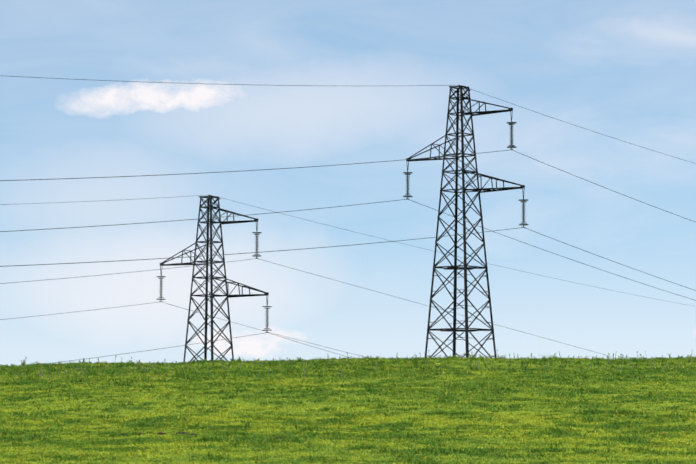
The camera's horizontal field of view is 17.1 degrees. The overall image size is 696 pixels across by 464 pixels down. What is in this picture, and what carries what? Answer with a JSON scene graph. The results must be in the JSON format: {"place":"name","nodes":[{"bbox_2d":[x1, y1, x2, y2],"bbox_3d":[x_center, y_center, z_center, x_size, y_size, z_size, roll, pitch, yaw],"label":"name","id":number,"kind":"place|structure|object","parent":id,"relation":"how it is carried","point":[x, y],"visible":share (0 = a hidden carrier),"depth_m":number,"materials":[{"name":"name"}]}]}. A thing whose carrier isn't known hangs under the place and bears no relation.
{"place":"outdoors","nodes":[
{"label":"outdoors","id":0,"kind":"place"},
{"bbox_2d":[0,352,695,463],"bbox_3d":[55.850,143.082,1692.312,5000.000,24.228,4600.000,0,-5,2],"label":"field ground","id":1,"kind":"structure","parent":0,"point":[375,402],"depth_m":87.71,"materials":[{"name":"green plant"}]},
{"bbox_2d":[156,195,271,361],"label":"pylon","id":2,"kind":"object","parent":1,"relation":"on","point":[209,241],"visible":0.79,"depth_m":245.26,"materials":[{"name":"metal"}]},
{"bbox_2d":[0,195,695,363],"bbox_3d":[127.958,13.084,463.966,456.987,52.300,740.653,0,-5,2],"label":"power lines","id":3,"kind":"object","parent":2,"relation":"attached to","point":[249,259],"visible":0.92,"depth_m":244.62,"materials":[{"name":"grey metal"}]},
{"bbox_2d":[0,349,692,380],"bbox_3d":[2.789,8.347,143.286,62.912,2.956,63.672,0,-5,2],"label":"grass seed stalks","id":4,"kind":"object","parent":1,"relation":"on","point":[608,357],"depth_m":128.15,"materials":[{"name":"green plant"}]},
{"bbox_2d":[403,85,528,357],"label":"pylon","id":5,"kind":"object","parent":1,"relation":"on","point":[465,268],"visible":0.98,"depth_m":232.52,"materials":[{"name":"metal"}]},
{"bbox_2d":[0,76,695,300],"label":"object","id":6,"kind":"object","parent":5,"relation":"attached to","point":[327,207],"visible":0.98,"depth_m":210.40,"materials":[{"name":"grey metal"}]},
{"bbox_2d":[0,0,695,365],"label":"sky","id":7,"kind":"structure","parent":0,"point":[624,70],"materials":[{"name":"blue"}]}
]}

